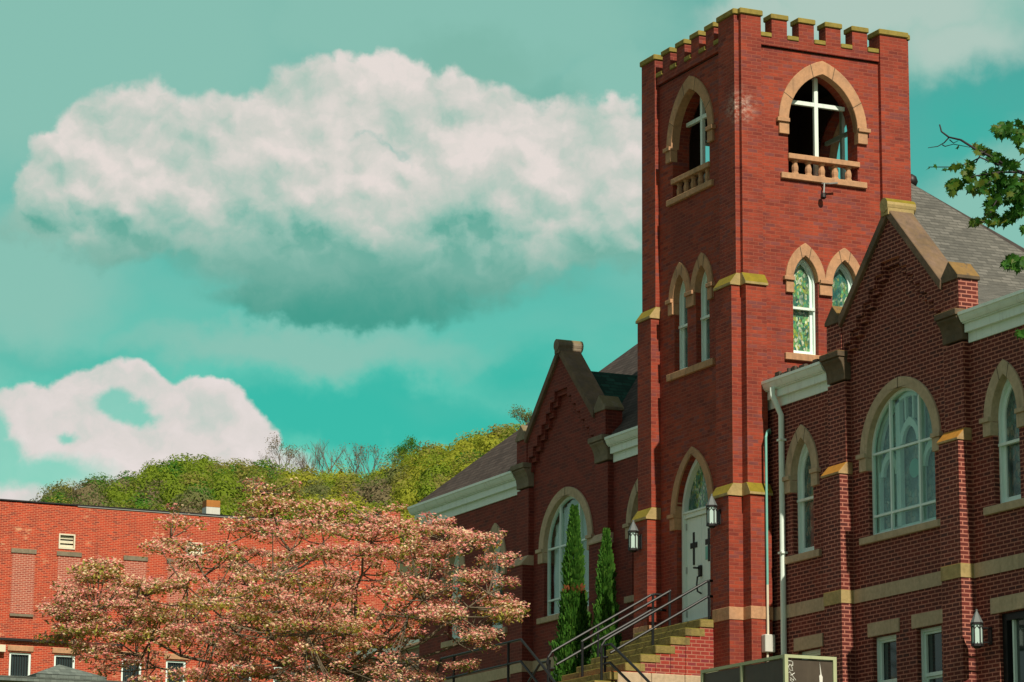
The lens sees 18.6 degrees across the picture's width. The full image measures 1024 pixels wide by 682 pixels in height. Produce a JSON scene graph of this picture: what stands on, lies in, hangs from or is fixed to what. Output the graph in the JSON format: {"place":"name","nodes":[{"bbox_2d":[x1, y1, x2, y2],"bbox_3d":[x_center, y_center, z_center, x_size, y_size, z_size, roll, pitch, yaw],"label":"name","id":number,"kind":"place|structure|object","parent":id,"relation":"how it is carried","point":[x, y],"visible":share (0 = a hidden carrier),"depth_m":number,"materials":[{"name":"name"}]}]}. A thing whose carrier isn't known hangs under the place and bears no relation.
{"place":"outdoors","nodes":[
{"label":"outdoors","id":0,"kind":"place"},
{"bbox_2d":[0,499,419,681],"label":"brick building","id":1,"kind":"structure","parent":0,"point":[43,545],"depth_m":133.57,"materials":[{"name":"brick"}]},
{"bbox_2d":[8,645,33,675],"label":"window","id":2,"kind":"structure","parent":1,"relation":"in","point":[19,663],"depth_m":131.39,"materials":[{"name":"paint"}]},
{"bbox_2d":[9,548,36,616],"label":"bricked up window","id":3,"kind":"structure","parent":1,"relation":"in","point":[23,565],"depth_m":131.93,"materials":[{"name":"brick"}]},
{"bbox_2d":[52,647,74,668],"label":"window","id":4,"kind":"structure","parent":1,"relation":"in","point":[65,660],"depth_m":132.16,"materials":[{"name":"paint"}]},
{"bbox_2d":[56,551,81,618],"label":"bricked up window","id":5,"kind":"structure","parent":1,"relation":"in","point":[73,557],"depth_m":132.84,"materials":[{"name":"brick"}]},
{"bbox_2d":[119,651,144,680],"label":"window","id":6,"kind":"structure","parent":1,"relation":"in","point":[124,675],"depth_m":133.29,"materials":[{"name":"paint"}]},
{"bbox_2d":[123,555,147,623],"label":"bricked up window","id":7,"kind":"structure","parent":1,"relation":"in","point":[135,566],"depth_m":134.14,"materials":[{"name":"brick"}]},
{"bbox_2d":[164,653,188,681],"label":"window","id":8,"kind":"structure","parent":1,"relation":"in","point":[174,664],"depth_m":134.17,"materials":[{"name":"paint"}]},
{"bbox_2d":[167,558,190,624],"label":"bricked up window","id":9,"kind":"structure","parent":1,"relation":"in","point":[171,599],"depth_m":134.76,"materials":[{"name":"brick"}]},
{"bbox_2d":[230,657,253,681],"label":"window","id":10,"kind":"structure","parent":1,"relation":"in","point":[230,657],"depth_m":135.39,"materials":[{"name":"paint"}]},
{"bbox_2d":[231,563,254,628],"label":"bricked up window","id":11,"kind":"structure","parent":1,"relation":"in","point":[239,585],"depth_m":135.95,"materials":[{"name":"brick"}]},
{"bbox_2d":[272,659,293,681],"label":"window","id":12,"kind":"structure","parent":1,"relation":"in","point":[278,659],"depth_m":136.09,"materials":[{"name":"paint"}]},
{"bbox_2d":[273,566,297,630],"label":"bricked up window","id":13,"kind":"structure","parent":1,"relation":"in","point":[283,566],"depth_m":136.79,"materials":[{"name":"brick"}]},
{"bbox_2d":[336,570,358,635],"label":"bricked up window","id":14,"kind":"structure","parent":1,"relation":"in","point":[357,572],"depth_m":137.96,"materials":[{"name":"brick"}]},
{"bbox_2d":[274,635,418,681],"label":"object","id":15,"kind":"structure","parent":0,"point":[415,650],"depth_m":89.32,"materials":[{"name":"white paint"}]},
{"bbox_2d":[399,547,419,578],"bbox_3d":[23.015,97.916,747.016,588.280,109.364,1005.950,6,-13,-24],"label":"hill","id":16,"kind":"structure","parent":0,"point":[404,568],"depth_m":444.09,"materials":[{"name":"green plant"}]},
{"bbox_2d":[258,454,273,464],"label":"ridge tree","id":17,"kind":"object","parent":16,"relation":"on","point":[266,458],"visible":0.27,"depth_m":618.70,"materials":[{"name":"grey plant"}]},
{"bbox_2d":[30,421,526,548],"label":"hillside wood","id":18,"kind":"object","parent":16,"relation":"on","point":[423,472],"visible":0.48,"depth_m":528.56,"materials":[{"name":"green plant"}]},
{"bbox_2d":[264,432,308,468],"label":"ridge tree","id":19,"kind":"object","parent":16,"relation":"on","point":[281,446],"visible":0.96,"depth_m":620.17,"materials":[{"name":"grey plant"}]},
{"bbox_2d":[291,445,310,470],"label":"ridge tree","id":20,"kind":"object","parent":16,"relation":"on","point":[302,459],"visible":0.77,"depth_m":620.79,"materials":[{"name":"grey plant"}]},
{"bbox_2d":[296,450,321,471],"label":"ridge tree","id":21,"kind":"object","parent":16,"relation":"on","point":[316,458],"visible":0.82,"depth_m":618.95,"materials":[{"name":"grey plant"}]},
{"bbox_2d":[306,443,346,473],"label":"ridge tree","id":22,"kind":"object","parent":16,"relation":"on","point":[328,456],"visible":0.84,"depth_m":620.60,"materials":[{"name":"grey plant"}]},
{"bbox_2d":[311,440,343,473],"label":"ridge tree","id":23,"kind":"object","parent":16,"relation":"on","point":[319,458],"visible":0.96,"depth_m":619.00,"materials":[{"name":"grey plant"}]},
{"bbox_2d":[328,443,363,473],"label":"ridge tree","id":24,"kind":"object","parent":16,"relation":"on","point":[347,461],"visible":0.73,"depth_m":620.70,"materials":[{"name":"grey plant"}]},
{"bbox_2d":[345,445,364,473],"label":"ridge tree","id":25,"kind":"object","parent":16,"relation":"on","point":[355,461],"visible":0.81,"depth_m":620.83,"materials":[{"name":"grey plant"}]},
{"bbox_2d":[350,444,382,475],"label":"ridge tree","id":26,"kind":"object","parent":16,"relation":"on","point":[365,458],"visible":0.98,"depth_m":619.80,"materials":[{"name":"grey plant"}]},
{"bbox_2d":[374,449,403,468],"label":"ridge tree","id":27,"kind":"object","parent":16,"relation":"on","point":[387,460],"visible":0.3,"depth_m":618.95,"materials":[{"name":"green plant"}]},
{"bbox_2d":[384,435,420,465],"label":"ridge tree","id":28,"kind":"object","parent":16,"relation":"on","point":[411,442],"visible":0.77,"depth_m":620.61,"materials":[{"name":"green plant"}]},
{"bbox_2d":[508,404,532,423],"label":"ridge tree","id":29,"kind":"object","parent":16,"relation":"on","point":[526,419],"visible":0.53,"depth_m":622.60,"materials":[{"name":"green plant"}]},
{"bbox_2d":[0,0,1023,500],"label":"sky","id":30,"kind":"structure","parent":0,"point":[226,226],"materials":[{"name":"teal"}]},
{"bbox_3d":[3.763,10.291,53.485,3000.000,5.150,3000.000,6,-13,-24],"label":"ground","id":31,"kind":"structure","parent":0,"visible":0},
{"bbox_2d":[0,665,130,681],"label":"shelter","id":32,"kind":"object","parent":31,"relation":"on","point":[59,673],"visible":1,"depth_m":105.01,"materials":[{"name":"beige paint"}]},
{"bbox_2d":[32,476,529,681],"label":"dogwood tree","id":33,"kind":"object","parent":31,"relation":"on","point":[331,659],"visible":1,"depth_m":49.49,"materials":[{"name":"pink plant"}]},
{"bbox_2d":[559,619,713,681],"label":"stone stairs","id":34,"kind":"structure","parent":31,"relation":"on","point":[682,652],"depth_m":54.85,"materials":[{"name":"stone"}]},
{"bbox_2d":[432,638,555,681],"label":"handrail","id":35,"kind":"object","parent":34,"relation":"on","point":[507,664],"visible":0.91,"depth_m":54.16,"materials":[{"name":"black metal"}]},
{"bbox_2d":[528,660,550,681],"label":"handrail","id":36,"kind":"object","parent":34,"relation":"on","point":[535,671],"visible":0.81,"depth_m":56.85,"materials":[{"name":"black metal"}]},
{"bbox_2d":[546,593,665,681],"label":"handrail","id":37,"kind":"object","parent":34,"relation":"on","point":[597,627],"visible":0.83,"depth_m":56.76,"materials":[{"name":"black metal"}]},
{"bbox_2d":[581,590,670,676],"bbox_3d":[2.038,5.203,55.753,1.804,1.661,0.050,6,-13,-24],"label":"handrail","id":38,"kind":"object","parent":34,"relation":"on","point":[668,592],"visible":1,"depth_m":55.75,"materials":[{"name":"black metal"}]},
{"bbox_2d":[603,643,650,681],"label":"handrail","id":39,"kind":"object","parent":34,"relation":"on","point":[605,663],"visible":1,"depth_m":53.84,"materials":[{"name":"black metal"}]},
{"bbox_2d":[599,579,712,679],"bbox_3d":[2.619,5.069,54.873,2.424,1.910,0.050,6,-13,-24],"label":"handrail","id":40,"kind":"object","parent":34,"relation":"on","point":[653,627],"visible":1,"depth_m":54.82,"materials":[{"name":"black metal"}]},
{"bbox_2d":[407,7,1023,681],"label":"church","id":41,"kind":"structure","parent":31,"relation":"on","point":[853,345],"depth_m":56.51,"materials":[{"name":"brick"}]},
{"bbox_2d":[440,545,465,647],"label":"window","id":42,"kind":"structure","parent":41,"relation":"in","point":[453,561],"depth_m":67.96,"materials":[{"name":"paint"}]},
{"bbox_2d":[480,523,507,638],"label":"window","id":43,"kind":"structure","parent":41,"relation":"in","point":[495,528],"depth_m":66.02,"materials":[{"name":"paint"}]},
{"bbox_2d":[535,487,594,624],"bbox_3d":[1.177,4.247,62.828,0.365,2.650,2.600,6,-13,-24],"label":"window","id":44,"kind":"structure","parent":41,"relation":"in","point":[555,507],"depth_m":63.36,"materials":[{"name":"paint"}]},
{"bbox_2d":[622,479,637,603],"bbox_3d":[2.515,3.773,59.845,0.285,2.387,1.250,6,-13,-24],"label":"window","id":45,"kind":"structure","parent":41,"relation":"in","point":[632,508],"depth_m":60.21,"materials":[{"name":"paint"}]},
{"bbox_2d":[628,520,641,552],"bbox_3d":[2.279,3.618,57.992,0.246,0.605,0.202,6,-13,-24],"label":"wall lantern","id":46,"kind":"object","parent":41,"relation":"attached to","point":[634,541],"depth_m":57.93,"materials":[{"name":"white glass"}]},
{"bbox_2d":[665,262,690,369],"bbox_3d":[3.172,-0.453,58.046,0.285,2.047,0.920,6,-13,-24],"label":"window","id":47,"kind":"structure","parent":41,"relation":"in","point":[680,282],"depth_m":58.23,"materials":[{"name":"paint"}]},
{"bbox_2d":[686,515,701,620],"bbox_3d":[3.330,4.157,56.973,0.070,1.905,0.581,6,-13,-24],"label":"door","id":48,"kind":"structure","parent":41,"relation":"in","point":[693,526],"depth_m":56.98,"materials":[{"name":"paint"}]},
{"bbox_2d":[690,252,714,361],"bbox_3d":[3.551,-0.621,57.235,0.285,2.047,0.920,6,-13,-24],"label":"window","id":49,"kind":"structure","parent":41,"relation":"in","point":[702,280],"depth_m":57.40,"materials":[{"name":"paint"}]},
{"bbox_2d":[702,514,710,617],"bbox_3d":[3.575,4.050,56.454,0.065,1.905,0.571,6,-13,-24],"label":"door","id":50,"kind":"structure","parent":41,"relation":"in","point":[705,530],"depth_m":56.55,"materials":[{"name":"paint"}]},
{"bbox_2d":[706,494,720,527],"bbox_3d":[3.558,3.003,55.269,0.246,0.605,0.202,6,-13,-24],"label":"wall lantern","id":51,"kind":"object","parent":41,"relation":"attached to","point":[713,516],"depth_m":55.21,"materials":[{"name":"white glass"}]},
{"bbox_2d":[762,429,774,661],"bbox_3d":[4.529,4.165,54.781,0.218,5.382,0.460,-7,-14,31],"label":"electrical conduit","id":52,"kind":"object","parent":41,"relation":"attached to","point":[768,643],"visible":1,"depth_m":54.68,"materials":[{"name":"metal"}]},
{"bbox_2d":[782,424,821,564],"bbox_3d":[5.098,2.630,54.326,0.285,2.387,1.250,6,-13,-24],"label":"window","id":53,"kind":"structure","parent":41,"relation":"in","point":[802,461],"depth_m":54.50,"materials":[{"name":"paint"}]},
{"bbox_2d":[783,243,825,354],"bbox_3d":[5.251,-0.757,56.534,0.880,2.047,0.285,6,-13,-24],"label":"window","id":54,"kind":"structure","parent":41,"relation":"in","point":[804,268],"depth_m":56.62,"materials":[{"name":"paint"}]},
{"bbox_2d":[794,633,823,659],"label":"basement window","id":55,"kind":"structure","parent":41,"relation":"in","point":[812,641],"depth_m":53.63,"materials":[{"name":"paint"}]},
{"bbox_2d":[820,182,837,198],"bbox_3d":[5.774,-2.743,56.967,0.324,0.338,0.153,0,-12,4],"label":"wall bracket","id":56,"kind":"object","parent":41,"relation":"attached to","point":[823,195],"depth_m":56.96,"materials":[{"name":"metal"}]},
{"bbox_2d":[825,248,859,306],"bbox_3d":[6.042,-0.678,56.888,0.880,2.047,0.285,6,-13,-24],"label":"window","id":57,"kind":"structure","parent":41,"relation":"in","point":[842,269],"depth_m":57.02,"materials":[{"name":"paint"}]},
{"bbox_2d":[867,618,899,681],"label":"basement window","id":58,"kind":"structure","parent":41,"relation":"in","point":[886,645],"depth_m":51.53,"materials":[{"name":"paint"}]},
{"bbox_2d":[856,376,942,545],"bbox_3d":[6.482,1.900,51.496,0.365,2.650,2.600,6,-13,-24],"label":"window","id":59,"kind":"structure","parent":41,"relation":"in","point":[904,497],"depth_m":51.73,"materials":[{"name":"glass"}]},
{"bbox_2d":[911,609,942,681],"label":"basement window","id":60,"kind":"structure","parent":41,"relation":"in","point":[931,638],"depth_m":50.31,"materials":[{"name":"paint"}]},
{"bbox_2d":[970,609,992,648],"bbox_3d":[7.273,4.465,48.494,0.336,0.605,0.202,6,-13,-24],"label":"wall lantern","id":61,"kind":"object","parent":41,"relation":"attached to","point":[977,628],"depth_m":48.42,"materials":[{"name":"white glass"}]},
{"bbox_2d":[979,359,1023,515],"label":"window","id":62,"kind":"structure","parent":41,"relation":"in","point":[1004,400],"depth_m":48.87,"materials":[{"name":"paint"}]},
{"bbox_2d":[1002,610,1023,681],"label":"side door","id":63,"kind":"structure","parent":41,"relation":"in","point":[1013,622],"depth_m":48.15,"materials":[{"name":"black metal"}]},
{"bbox_2d":[700,654,836,681],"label":"metal enclosure","id":64,"kind":"object","parent":31,"relation":"on","point":[786,668],"visible":1,"depth_m":48.39,"materials":[{"name":"green paint"}]},
{"bbox_2d":[928,118,1023,339],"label":"maple tree","id":65,"kind":"object","parent":31,"relation":"on","point":[1012,192],"visible":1,"depth_m":20.53,"materials":[{"name":"green plant"}]},
{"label":"planting bed","id":66,"kind":"structure","parent":0,"visible":0},
{"bbox_2d":[548,504,592,681],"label":"columnar evergreen","id":67,"kind":"object","parent":66,"relation":"on","point":[575,618],"visible":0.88,"depth_m":60.01,"materials":[{"name":"green plant"}]},
{"bbox_2d":[586,527,621,664],"bbox_3d":[1.775,5.155,58.947,0.749,3.326,0.730,6,-13,-24],"label":"columnar evergreen","id":68,"kind":"object","parent":66,"relation":"on","point":[606,605],"visible":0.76,"depth_m":58.91,"materials":[{"name":"green plant"}]}
]}

